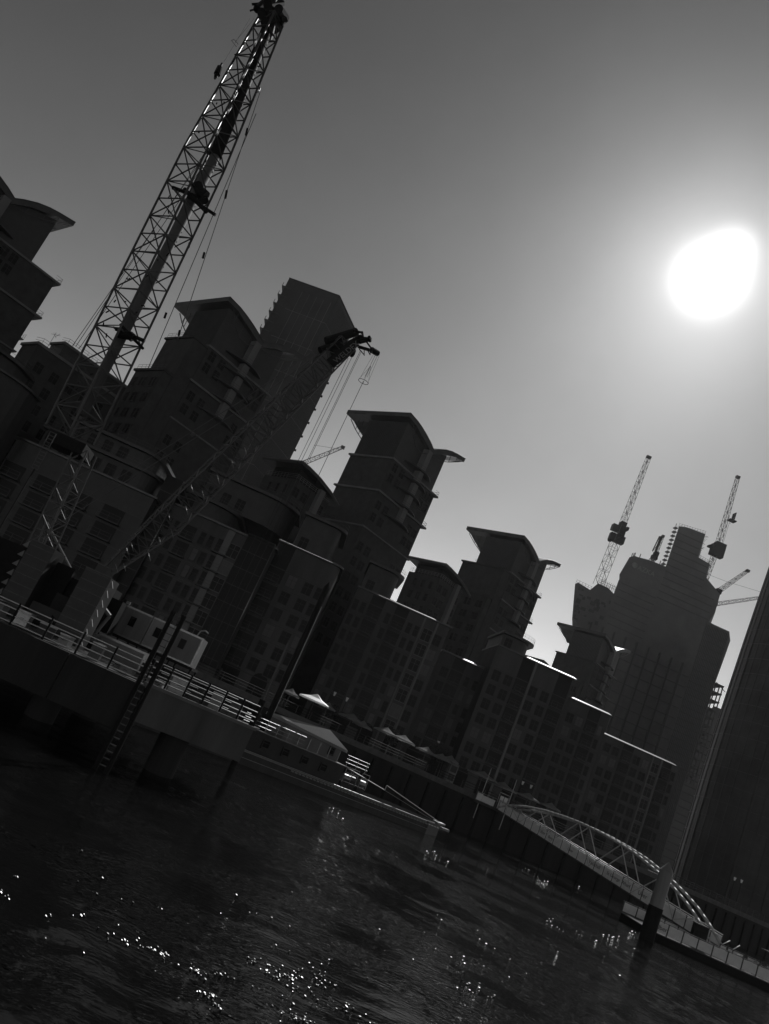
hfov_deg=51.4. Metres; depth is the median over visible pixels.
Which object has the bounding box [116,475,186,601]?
glazed stair tower
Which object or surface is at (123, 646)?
steel skip
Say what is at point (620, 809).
window
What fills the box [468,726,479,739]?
window
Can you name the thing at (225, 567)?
window
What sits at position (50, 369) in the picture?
penthouse block
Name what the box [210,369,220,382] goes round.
window
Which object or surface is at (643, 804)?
window
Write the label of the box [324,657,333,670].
window
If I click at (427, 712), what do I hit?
window
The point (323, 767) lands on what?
window
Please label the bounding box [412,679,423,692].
window
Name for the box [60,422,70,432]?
window
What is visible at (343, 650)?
window
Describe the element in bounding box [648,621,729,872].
residential block
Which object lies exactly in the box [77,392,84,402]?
window
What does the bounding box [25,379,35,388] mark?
window
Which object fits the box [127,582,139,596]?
window
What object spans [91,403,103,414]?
window
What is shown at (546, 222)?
sky
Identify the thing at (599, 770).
window
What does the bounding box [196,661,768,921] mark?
promenade balustrade
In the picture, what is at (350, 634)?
window
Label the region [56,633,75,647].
tool crate
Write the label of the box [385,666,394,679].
window
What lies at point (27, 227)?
apartment tower
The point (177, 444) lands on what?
window
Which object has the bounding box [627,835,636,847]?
window
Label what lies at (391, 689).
window
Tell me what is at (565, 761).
window
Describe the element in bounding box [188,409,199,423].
window
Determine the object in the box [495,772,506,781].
window
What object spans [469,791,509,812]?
pier gate
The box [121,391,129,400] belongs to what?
window
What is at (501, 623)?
window
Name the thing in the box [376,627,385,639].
window
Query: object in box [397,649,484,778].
apartment block
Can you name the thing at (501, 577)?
apartment tower
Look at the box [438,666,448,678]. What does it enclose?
window
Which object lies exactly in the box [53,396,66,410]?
window
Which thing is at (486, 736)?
window
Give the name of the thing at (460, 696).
window
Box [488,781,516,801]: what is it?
parasol
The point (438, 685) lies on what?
window
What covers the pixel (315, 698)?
parasol
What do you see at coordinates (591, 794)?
window
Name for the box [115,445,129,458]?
window
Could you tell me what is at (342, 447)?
tower crane
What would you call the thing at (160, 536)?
window
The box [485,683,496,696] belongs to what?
window
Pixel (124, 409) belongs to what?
window
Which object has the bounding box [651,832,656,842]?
window
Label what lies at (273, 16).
lattice boom crane
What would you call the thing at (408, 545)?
window
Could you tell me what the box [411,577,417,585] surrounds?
window
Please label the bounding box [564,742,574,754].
window
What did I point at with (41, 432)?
window
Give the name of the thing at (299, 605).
window
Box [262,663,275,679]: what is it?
window
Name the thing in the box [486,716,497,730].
window
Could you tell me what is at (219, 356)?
apartment tower
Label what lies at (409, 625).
window
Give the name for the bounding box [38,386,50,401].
window
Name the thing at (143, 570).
window
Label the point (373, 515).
window
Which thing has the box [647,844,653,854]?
window
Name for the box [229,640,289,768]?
mooring pile
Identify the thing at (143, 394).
window
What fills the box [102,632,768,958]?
river wall
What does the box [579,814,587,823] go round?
window
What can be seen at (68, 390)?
window
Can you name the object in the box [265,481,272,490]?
window
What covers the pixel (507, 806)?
gate pole
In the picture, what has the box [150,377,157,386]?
window
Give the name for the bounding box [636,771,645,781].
window
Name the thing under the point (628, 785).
window
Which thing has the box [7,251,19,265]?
window
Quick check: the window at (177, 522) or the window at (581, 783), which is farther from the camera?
the window at (581, 783)
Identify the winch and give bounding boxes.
[338,767,354,787]
[345,769,359,789]
[353,773,370,793]
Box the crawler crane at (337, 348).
[19,328,379,671]
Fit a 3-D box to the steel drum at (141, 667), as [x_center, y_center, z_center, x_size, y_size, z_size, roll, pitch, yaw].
[-14.283,9.461,47.469,0.624,0.930,0.640,24,-15,0]
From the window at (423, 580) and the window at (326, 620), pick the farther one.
the window at (423, 580)
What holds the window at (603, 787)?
in the apartment block at (627, 794)
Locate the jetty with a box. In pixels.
[0,595,262,778]
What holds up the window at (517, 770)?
in the apartment block at (509, 728)
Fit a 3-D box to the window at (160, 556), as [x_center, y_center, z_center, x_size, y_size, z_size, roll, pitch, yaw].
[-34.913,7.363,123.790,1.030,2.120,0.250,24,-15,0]
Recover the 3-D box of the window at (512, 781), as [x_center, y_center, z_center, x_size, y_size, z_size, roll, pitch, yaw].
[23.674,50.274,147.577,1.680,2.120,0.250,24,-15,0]
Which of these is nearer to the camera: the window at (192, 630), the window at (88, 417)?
the window at (192, 630)
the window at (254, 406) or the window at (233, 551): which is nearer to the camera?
the window at (233, 551)
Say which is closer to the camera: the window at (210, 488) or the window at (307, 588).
the window at (307, 588)
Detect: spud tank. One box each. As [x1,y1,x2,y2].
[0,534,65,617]
[54,559,118,650]
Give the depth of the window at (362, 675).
139.45 m
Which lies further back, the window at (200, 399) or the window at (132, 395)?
the window at (200, 399)
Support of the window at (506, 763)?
in the apartment block at (509, 728)
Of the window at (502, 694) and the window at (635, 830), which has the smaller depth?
the window at (502, 694)
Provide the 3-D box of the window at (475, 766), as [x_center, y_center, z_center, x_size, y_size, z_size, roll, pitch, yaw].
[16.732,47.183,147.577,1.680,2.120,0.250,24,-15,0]
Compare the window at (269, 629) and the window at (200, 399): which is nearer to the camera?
the window at (269, 629)
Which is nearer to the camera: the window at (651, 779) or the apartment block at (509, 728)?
the apartment block at (509, 728)
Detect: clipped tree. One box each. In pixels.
[322,703,338,726]
[386,729,400,753]
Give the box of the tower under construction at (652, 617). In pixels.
[572,523,719,758]
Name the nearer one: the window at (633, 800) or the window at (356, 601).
the window at (356, 601)
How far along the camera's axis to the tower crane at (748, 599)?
527.01 m
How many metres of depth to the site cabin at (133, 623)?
58.10 m
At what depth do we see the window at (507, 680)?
152.11 m
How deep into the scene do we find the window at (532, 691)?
152.13 m
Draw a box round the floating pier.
[619,901,768,990]
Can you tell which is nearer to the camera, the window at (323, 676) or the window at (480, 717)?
the window at (323, 676)
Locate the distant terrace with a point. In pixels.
(678, 825)
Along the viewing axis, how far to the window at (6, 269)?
148.73 m
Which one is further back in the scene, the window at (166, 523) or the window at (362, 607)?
the window at (362, 607)
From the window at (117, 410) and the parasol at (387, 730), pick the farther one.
the window at (117, 410)
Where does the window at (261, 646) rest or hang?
in the apartment block at (306, 571)
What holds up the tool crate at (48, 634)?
on the jetty
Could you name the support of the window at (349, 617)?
in the apartment block at (377, 668)
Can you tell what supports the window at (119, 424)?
in the apartment tower at (219, 356)
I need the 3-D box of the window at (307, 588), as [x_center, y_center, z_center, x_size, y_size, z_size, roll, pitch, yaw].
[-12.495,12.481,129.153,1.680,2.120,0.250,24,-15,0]
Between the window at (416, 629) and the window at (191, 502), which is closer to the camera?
the window at (191, 502)
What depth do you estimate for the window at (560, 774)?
161.65 m
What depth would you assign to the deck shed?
76.86 m
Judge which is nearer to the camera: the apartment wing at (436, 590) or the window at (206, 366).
the window at (206, 366)
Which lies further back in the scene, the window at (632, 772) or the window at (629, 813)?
the window at (632, 772)
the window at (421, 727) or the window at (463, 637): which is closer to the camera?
the window at (421, 727)
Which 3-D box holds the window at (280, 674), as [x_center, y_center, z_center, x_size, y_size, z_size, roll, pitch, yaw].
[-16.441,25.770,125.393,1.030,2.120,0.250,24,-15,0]
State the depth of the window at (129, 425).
145.11 m
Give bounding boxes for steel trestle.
[107,633,197,690]
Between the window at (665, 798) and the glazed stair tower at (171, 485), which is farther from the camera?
the window at (665, 798)
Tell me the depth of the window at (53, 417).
143.68 m
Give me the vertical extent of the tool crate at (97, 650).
0.926 m
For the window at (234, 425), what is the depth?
159.80 m
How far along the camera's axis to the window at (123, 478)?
125.40 m
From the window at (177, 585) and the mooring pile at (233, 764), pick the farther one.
the window at (177, 585)
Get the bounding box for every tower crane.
[303,445,344,463]
[593,455,651,584]
[649,535,664,561]
[706,475,740,579]
[710,569,759,594]
[717,596,758,605]
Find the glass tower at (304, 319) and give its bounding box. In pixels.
[227,277,354,487]
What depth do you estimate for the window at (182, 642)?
58.10 m
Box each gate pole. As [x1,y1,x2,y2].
[473,768,491,817]
[499,780,516,829]
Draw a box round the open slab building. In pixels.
[686,682,724,785]
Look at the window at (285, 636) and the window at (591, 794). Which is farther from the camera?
the window at (591, 794)
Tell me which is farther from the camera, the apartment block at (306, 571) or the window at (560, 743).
the window at (560, 743)
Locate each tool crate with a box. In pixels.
[0,602,9,619]
[13,609,35,628]
[35,622,57,640]
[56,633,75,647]
[87,641,106,661]
[118,664,136,676]
[165,674,188,695]
[188,690,200,702]
[207,691,224,710]
[226,701,242,719]
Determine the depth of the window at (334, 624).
162.40 m
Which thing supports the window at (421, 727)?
in the apartment block at (446, 698)
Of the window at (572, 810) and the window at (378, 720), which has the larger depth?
the window at (572, 810)
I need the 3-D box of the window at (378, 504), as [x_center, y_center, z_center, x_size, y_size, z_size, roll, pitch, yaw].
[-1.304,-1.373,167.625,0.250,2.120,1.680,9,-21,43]
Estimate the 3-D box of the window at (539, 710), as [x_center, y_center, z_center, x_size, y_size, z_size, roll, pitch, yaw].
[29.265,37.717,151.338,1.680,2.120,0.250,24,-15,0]
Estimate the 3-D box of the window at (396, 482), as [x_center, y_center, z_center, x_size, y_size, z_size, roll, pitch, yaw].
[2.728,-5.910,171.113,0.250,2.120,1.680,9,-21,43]
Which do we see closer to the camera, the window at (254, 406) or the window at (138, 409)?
the window at (138, 409)
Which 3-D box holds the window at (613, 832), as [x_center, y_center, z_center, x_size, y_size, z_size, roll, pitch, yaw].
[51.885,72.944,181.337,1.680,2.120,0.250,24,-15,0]
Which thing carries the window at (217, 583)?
in the apartment block at (193, 570)
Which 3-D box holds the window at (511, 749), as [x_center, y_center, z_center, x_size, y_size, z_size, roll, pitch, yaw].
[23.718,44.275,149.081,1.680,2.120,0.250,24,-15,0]
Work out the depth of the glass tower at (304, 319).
253.97 m
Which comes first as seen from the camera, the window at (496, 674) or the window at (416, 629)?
the window at (416, 629)
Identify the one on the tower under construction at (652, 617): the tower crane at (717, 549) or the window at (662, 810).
the tower crane at (717, 549)
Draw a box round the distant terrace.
[660,706,720,867]
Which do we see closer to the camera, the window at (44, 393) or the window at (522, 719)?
the window at (44, 393)
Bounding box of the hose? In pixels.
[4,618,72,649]
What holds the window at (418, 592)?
in the apartment wing at (436, 590)
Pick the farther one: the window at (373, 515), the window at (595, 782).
the window at (595, 782)
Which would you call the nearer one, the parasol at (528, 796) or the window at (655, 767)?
the parasol at (528, 796)
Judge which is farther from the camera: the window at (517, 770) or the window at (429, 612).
the window at (429, 612)
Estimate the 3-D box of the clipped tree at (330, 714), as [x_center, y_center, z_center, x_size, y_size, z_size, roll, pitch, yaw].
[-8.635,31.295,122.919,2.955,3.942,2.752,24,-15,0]
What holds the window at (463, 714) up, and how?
in the apartment block at (446, 698)
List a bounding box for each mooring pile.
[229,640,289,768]
[259,582,329,730]
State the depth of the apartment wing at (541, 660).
253.32 m
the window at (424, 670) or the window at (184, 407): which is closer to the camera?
the window at (424, 670)
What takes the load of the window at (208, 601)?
in the apartment block at (193, 570)
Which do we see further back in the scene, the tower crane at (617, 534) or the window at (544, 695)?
the tower crane at (617, 534)
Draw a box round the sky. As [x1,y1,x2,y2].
[0,0,768,708]
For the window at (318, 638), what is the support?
in the apartment tower at (384, 494)
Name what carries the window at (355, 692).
in the apartment block at (377, 668)
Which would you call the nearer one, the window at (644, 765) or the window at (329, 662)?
the window at (329, 662)
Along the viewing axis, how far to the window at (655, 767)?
185.92 m
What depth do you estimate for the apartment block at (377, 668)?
140.45 m
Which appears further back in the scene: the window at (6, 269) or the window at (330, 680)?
the window at (6, 269)
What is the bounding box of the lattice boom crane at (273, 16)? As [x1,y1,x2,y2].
[0,0,288,624]
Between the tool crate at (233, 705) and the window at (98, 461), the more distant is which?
the window at (98, 461)
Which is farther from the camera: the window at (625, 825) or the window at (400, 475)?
the window at (625, 825)
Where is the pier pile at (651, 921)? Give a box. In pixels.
[639,862,673,942]
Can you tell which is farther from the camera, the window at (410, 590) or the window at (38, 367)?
the window at (410, 590)
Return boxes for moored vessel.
[135,712,449,835]
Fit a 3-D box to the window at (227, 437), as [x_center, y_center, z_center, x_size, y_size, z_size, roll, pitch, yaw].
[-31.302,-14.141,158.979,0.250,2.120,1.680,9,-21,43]
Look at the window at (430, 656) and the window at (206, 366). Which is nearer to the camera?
the window at (430, 656)
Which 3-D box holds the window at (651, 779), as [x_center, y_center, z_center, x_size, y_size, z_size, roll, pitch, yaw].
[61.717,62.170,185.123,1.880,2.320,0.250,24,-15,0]
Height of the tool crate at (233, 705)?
0.941 m
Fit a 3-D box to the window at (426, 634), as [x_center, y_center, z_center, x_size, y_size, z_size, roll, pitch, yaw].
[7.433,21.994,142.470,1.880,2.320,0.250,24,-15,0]
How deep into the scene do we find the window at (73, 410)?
146.34 m
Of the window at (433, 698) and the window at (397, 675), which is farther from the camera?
the window at (433, 698)
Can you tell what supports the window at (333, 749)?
in the deck shed
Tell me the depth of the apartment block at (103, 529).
120.96 m
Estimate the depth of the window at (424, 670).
140.99 m
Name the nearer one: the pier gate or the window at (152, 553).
the pier gate
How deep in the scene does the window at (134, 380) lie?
152.76 m
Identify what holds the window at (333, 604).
in the apartment tower at (384, 494)
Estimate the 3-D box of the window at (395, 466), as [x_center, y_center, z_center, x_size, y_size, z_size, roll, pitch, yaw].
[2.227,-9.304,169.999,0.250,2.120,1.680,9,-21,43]
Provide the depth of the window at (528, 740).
149.86 m
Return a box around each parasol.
[284,689,299,707]
[300,694,328,718]
[320,702,334,724]
[338,713,364,735]
[352,721,371,740]
[374,727,397,750]
[396,735,414,757]
[416,747,435,768]
[434,754,450,775]
[443,756,458,778]
[467,769,497,793]
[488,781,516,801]
[516,792,539,804]
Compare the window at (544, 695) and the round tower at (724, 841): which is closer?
the window at (544, 695)
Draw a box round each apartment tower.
[0,176,75,353]
[103,297,306,493]
[280,410,465,715]
[442,526,560,663]
[551,622,630,710]
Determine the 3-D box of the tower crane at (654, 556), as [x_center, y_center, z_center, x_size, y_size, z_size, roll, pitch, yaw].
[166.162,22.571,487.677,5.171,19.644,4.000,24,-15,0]
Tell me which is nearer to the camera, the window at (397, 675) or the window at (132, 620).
the window at (132, 620)
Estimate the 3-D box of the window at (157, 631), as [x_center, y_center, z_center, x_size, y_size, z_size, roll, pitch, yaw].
[-16.552,8.780,58.137,0.450,0.700,0.060,24,-15,0]
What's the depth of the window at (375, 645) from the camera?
140.96 m
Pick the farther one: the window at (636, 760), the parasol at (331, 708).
the window at (636, 760)
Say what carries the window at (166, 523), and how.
in the apartment block at (193, 570)
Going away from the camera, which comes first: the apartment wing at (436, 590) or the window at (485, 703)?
the window at (485, 703)
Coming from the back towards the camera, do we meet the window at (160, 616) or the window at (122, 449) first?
the window at (122, 449)
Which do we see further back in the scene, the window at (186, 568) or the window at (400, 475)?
the window at (400, 475)
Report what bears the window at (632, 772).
in the apartment block at (627, 794)
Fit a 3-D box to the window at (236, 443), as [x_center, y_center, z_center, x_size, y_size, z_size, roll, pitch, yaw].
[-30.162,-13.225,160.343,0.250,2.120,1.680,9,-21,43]
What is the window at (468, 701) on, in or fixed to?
in the apartment block at (446, 698)
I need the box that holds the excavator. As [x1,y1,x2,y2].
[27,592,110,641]
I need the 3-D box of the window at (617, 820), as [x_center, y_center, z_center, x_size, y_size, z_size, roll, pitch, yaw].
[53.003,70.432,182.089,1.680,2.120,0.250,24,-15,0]
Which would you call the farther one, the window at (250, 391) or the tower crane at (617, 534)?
the tower crane at (617, 534)
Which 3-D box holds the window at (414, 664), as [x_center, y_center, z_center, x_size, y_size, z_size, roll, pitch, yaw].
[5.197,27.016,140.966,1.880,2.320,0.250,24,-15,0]
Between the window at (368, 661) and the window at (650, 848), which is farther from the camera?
the window at (650, 848)
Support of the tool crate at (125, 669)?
on the jetty
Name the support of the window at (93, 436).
in the apartment block at (103, 529)
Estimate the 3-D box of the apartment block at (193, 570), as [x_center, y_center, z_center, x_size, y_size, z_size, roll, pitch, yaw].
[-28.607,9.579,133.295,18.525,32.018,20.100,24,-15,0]
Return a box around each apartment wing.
[248,456,339,546]
[396,556,470,624]
[526,655,550,666]
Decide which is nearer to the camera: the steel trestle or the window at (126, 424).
the steel trestle
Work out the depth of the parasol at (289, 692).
107.82 m
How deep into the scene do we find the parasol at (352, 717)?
113.35 m
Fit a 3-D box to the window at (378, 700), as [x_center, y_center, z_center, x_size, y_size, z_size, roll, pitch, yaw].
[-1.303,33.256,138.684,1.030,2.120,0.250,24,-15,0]
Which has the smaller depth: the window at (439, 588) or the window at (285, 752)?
the window at (285, 752)
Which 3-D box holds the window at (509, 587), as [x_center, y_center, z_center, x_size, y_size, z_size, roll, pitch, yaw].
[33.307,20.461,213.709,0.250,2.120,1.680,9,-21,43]
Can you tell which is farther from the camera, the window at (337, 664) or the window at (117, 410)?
the window at (117, 410)
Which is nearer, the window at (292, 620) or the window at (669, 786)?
the window at (292, 620)
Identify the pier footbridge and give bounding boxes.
[497,800,722,947]
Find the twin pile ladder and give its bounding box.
[92,610,186,774]
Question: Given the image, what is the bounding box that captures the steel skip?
[97,632,148,670]
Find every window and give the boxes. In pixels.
[0,244,10,258]
[0,262,12,276]
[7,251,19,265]
[21,420,32,432]
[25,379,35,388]
[31,360,44,375]
[31,404,41,416]
[34,428,45,440]
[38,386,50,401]
[41,440,51,449]
[44,412,56,426]
[47,371,60,385]
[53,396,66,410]
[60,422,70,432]
[64,382,75,395]
[68,408,76,417]
[73,426,85,439]
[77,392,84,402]
[85,416,94,424]
[86,432,100,445]
[87,455,102,469]
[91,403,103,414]
[100,439,114,452]
[102,462,117,476]
[105,422,112,430]
[110,422,117,432]
[113,407,120,416]
[114,423,121,432]
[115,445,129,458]
[117,468,132,483]
[119,407,126,416]
[120,423,128,433]
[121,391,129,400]
[122,407,130,416]
[124,423,131,433]
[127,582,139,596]
[127,616,136,626]
[128,392,135,401]
[129,407,136,417]
[130,377,137,385]
[131,392,138,401]
[131,602,138,608]
[132,408,140,417]
[135,586,147,600]
[136,565,147,579]
[138,392,145,401]
[139,377,147,385]
[141,392,149,401]
[144,569,156,583]
[145,549,156,562]
[146,377,154,386]
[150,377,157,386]
[152,627,161,637]
[153,552,164,566]
[155,449,164,457]
[155,532,163,546]
[158,614,164,620]
[161,433,172,445]
[162,516,173,530]
[162,536,173,550]
[162,597,173,611]
[166,456,174,466]
[170,520,180,532]
[170,580,182,594]
[170,601,182,615]
[172,440,183,453]
[177,638,186,648]
[178,402,189,415]
[179,564,190,577]
[179,584,190,598]
[182,495,195,508]
[185,390,196,403]
[187,567,198,581]
[187,626,199,634]
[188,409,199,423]
[188,547,198,561]
[191,609,208,626]
[195,397,205,410]
[196,531,207,545]
[196,551,207,565]
[200,479,206,490]
[200,592,216,610]
[201,361,211,374]
[204,535,215,548]
[205,485,217,499]
[206,350,217,363]
[209,576,224,593]
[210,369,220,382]
[216,358,226,371]
[216,559,232,576]
[219,491,232,505]
[222,434,230,445]
[225,543,241,559]
[228,422,238,434]
[229,441,238,452]
[233,498,246,511]
[242,395,252,407]
[245,656,260,672]
[248,385,257,397]
[249,401,258,412]
[253,639,268,655]
[255,390,264,402]
[260,739,271,750]
[261,623,275,638]
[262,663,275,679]
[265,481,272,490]
[269,606,283,621]
[269,646,283,661]
[273,482,280,491]
[274,669,285,683]
[277,590,290,605]
[277,630,291,645]
[280,747,290,758]
[281,483,288,492]
[282,652,292,666]
[284,574,298,589]
[285,613,299,629]
[289,635,300,649]
[291,486,300,498]
[293,597,306,612]
[296,535,309,549]
[297,619,307,633]
[298,492,308,504]
[299,755,309,765]
[300,581,314,596]
[304,603,314,616]
[312,587,322,600]
[312,688,320,694]
[314,631,323,643]
[316,504,323,515]
[317,673,326,685]
[318,762,327,773]
[320,691,327,701]
[321,615,330,627]
[322,636,331,647]
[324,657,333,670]
[325,676,334,688]
[327,746,335,755]
[328,600,337,612]
[329,620,338,632]
[331,642,340,654]
[331,661,340,673]
[335,585,343,596]
[336,605,344,616]
[337,627,346,639]
[338,646,347,658]
[342,570,350,581]
[343,590,351,601]
[344,613,353,625]
[344,630,353,643]
[344,703,352,713]
[349,555,357,566]
[350,575,358,586]
[350,598,359,610]
[350,687,359,699]
[351,616,360,628]
[355,540,364,552]
[356,560,364,572]
[356,672,365,684]
[358,601,366,613]
[363,546,371,557]
[363,657,372,669]
[364,579,375,590]
[366,712,374,725]
[369,511,376,523]
[369,642,378,654]
[372,697,381,709]
[373,716,382,726]
[374,499,381,511]
[376,517,383,528]
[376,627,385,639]
[378,681,387,694]
[379,700,388,713]
[381,505,389,516]
[382,612,391,624]
[382,718,395,730]
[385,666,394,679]
[386,472,394,484]
[386,685,395,697]
[388,703,401,719]
[391,462,398,474]
[391,651,400,664]
[392,670,401,682]
[393,479,400,490]
[394,687,408,703]
[395,725,405,734]
[397,468,404,479]
[398,636,406,649]
[398,654,407,667]
[400,535,407,546]
[400,709,411,723]
[401,672,414,687]
[404,524,412,535]
[404,622,412,634]
[405,539,412,550]
[405,639,413,652]
[406,589,412,597]
[406,694,417,707]
[407,657,420,672]
[409,528,417,539]
[410,735,421,747]
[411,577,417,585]
[411,625,419,637]
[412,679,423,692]
[413,642,426,657]
[414,591,420,599]
[416,498,423,509]
[416,721,427,734]
[419,579,425,587]
[419,627,432,642]
[419,663,430,677]
[420,488,427,499]
[421,502,427,513]
[421,707,432,719]
[422,593,427,601]
[425,492,432,503]
[425,648,435,661]
[426,608,432,616]
[427,581,433,589]
[427,693,438,705]
[431,596,437,605]
[431,634,442,647]
[433,679,443,691]
[436,583,442,593]
[436,599,442,609]
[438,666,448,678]
[440,732,448,743]
[441,587,447,597]
[446,717,453,729]
[449,735,457,747]
[451,704,459,715]
[454,721,462,733]
[457,690,464,701]
[458,755,468,768]
[459,635,464,643]
[460,707,467,719]
[462,676,469,687]
[463,740,474,754]
[465,694,473,705]
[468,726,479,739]
[469,760,480,770]
[470,680,478,691]
[474,711,485,724]
[475,745,486,759]
[479,697,490,710]
[480,731,491,744]
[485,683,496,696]
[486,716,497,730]
[490,669,501,681]
[491,702,502,715]
[494,616,499,624]
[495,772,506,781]
[497,688,507,701]
[498,606,502,615]
[498,619,503,628]
[500,757,511,770]
[502,674,513,687]
[503,637,513,648]
[506,584,511,592]
[506,742,516,756]
[508,777,518,790]
[509,575,514,584]
[511,728,522,741]
[512,762,523,775]
[516,713,527,726]
[517,747,528,761]
[521,699,532,712]
[523,733,534,746]
[527,685,538,698]
[528,719,539,731]
[533,704,544,717]
[536,792,546,805]
[538,690,549,703]
[541,778,550,791]
[545,765,555,777]
[545,797,555,809]
[550,751,560,763]
[550,782,560,795]
[555,738,565,750]
[555,769,565,781]
[560,725,569,736]
[560,755,569,767]
[564,711,574,723]
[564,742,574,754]
[568,806,575,817]
[569,729,579,741]
[573,793,580,803]
[574,716,583,727]
[577,779,584,790]
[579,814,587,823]
[582,765,589,776]
[582,802,591,813]
[586,752,593,763]
[586,790,595,800]
[588,818,596,827]
[590,778,599,788]
[591,738,598,749]
[591,806,600,817]
[594,766,603,776]
[595,794,604,804]
[596,725,602,736]
[598,754,607,764]
[599,782,608,792]
[602,742,611,752]
[603,770,612,780]
[607,758,616,768]
[609,827,617,837]
[611,746,619,756]
[612,815,621,826]
[616,803,625,814]
[618,831,626,842]
[620,791,629,802]
[621,819,630,830]
[624,779,632,790]
[625,807,633,818]
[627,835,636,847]
[628,767,636,778]
[629,795,637,806]
[631,823,640,834]
[632,755,640,766]
[633,783,641,793]
[635,810,644,822]
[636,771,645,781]
[639,798,648,810]
[640,759,649,769]
[642,786,651,798]
[646,774,655,786]
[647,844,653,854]
[650,762,659,774]
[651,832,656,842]
[654,820,660,830]
[658,808,664,817]
[662,795,668,805]
[666,784,671,793]
[669,772,675,781]
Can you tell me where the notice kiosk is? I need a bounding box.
[444,761,459,782]
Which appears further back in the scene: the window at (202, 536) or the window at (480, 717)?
the window at (480, 717)
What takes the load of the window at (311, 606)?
in the apartment block at (306, 571)
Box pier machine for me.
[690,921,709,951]
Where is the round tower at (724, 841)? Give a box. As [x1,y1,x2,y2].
[672,568,768,923]
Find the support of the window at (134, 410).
in the apartment tower at (219, 356)
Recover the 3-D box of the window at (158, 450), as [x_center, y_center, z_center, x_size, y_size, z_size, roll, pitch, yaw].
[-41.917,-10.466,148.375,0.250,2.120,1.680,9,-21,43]
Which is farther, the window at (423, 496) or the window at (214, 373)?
the window at (423, 496)
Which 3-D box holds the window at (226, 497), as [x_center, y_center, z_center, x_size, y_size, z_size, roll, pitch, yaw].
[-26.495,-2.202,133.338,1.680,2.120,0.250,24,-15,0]
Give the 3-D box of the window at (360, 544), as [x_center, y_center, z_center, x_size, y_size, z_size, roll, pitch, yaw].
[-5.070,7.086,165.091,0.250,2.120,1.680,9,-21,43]
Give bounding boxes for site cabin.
[113,605,153,643]
[140,617,175,653]
[162,627,207,668]
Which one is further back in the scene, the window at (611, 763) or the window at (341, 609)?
the window at (611, 763)
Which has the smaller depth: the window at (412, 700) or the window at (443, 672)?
the window at (412, 700)
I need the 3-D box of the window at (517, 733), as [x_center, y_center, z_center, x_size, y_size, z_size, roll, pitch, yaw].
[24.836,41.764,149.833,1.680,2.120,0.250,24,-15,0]
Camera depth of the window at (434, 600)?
189.72 m
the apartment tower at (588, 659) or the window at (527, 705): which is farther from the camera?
the apartment tower at (588, 659)
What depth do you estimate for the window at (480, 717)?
149.86 m
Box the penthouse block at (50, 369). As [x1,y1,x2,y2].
[0,334,126,466]
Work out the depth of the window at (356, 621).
141.75 m
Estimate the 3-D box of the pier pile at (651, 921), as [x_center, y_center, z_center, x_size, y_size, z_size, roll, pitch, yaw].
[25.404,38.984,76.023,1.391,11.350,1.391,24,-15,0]
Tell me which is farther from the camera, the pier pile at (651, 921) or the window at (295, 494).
the window at (295, 494)
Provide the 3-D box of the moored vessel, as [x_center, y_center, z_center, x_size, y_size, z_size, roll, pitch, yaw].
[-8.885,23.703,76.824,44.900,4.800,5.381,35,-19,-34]
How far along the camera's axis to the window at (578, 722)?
164.67 m
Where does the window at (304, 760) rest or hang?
in the moored vessel
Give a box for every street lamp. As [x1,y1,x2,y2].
[321,691,336,724]
[333,696,348,730]
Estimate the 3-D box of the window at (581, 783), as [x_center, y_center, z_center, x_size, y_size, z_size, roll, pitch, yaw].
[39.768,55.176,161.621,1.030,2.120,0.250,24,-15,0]
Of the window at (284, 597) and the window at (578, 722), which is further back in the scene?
the window at (578, 722)
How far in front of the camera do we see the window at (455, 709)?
154.66 m
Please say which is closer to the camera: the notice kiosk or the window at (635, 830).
the notice kiosk
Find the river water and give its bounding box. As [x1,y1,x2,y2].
[0,678,768,1023]
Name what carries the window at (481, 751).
in the apartment block at (509, 728)
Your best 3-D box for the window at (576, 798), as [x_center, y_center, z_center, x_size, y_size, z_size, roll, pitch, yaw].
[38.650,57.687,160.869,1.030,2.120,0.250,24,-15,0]
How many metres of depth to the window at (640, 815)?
182.90 m
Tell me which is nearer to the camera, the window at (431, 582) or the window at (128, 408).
the window at (128, 408)
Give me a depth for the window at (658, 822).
182.90 m
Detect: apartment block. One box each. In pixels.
[0,340,41,463]
[0,412,175,580]
[119,462,301,677]
[216,506,349,706]
[301,556,452,758]
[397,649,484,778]
[442,626,577,815]
[527,695,613,834]
[570,732,681,869]
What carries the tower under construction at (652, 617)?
on the ground
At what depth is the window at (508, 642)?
157.94 m
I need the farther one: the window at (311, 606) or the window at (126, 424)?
the window at (126, 424)
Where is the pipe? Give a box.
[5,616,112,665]
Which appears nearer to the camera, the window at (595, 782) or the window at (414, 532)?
the window at (414, 532)
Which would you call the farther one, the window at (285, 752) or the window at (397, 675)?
the window at (397, 675)
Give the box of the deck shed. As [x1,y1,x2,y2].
[266,711,347,761]

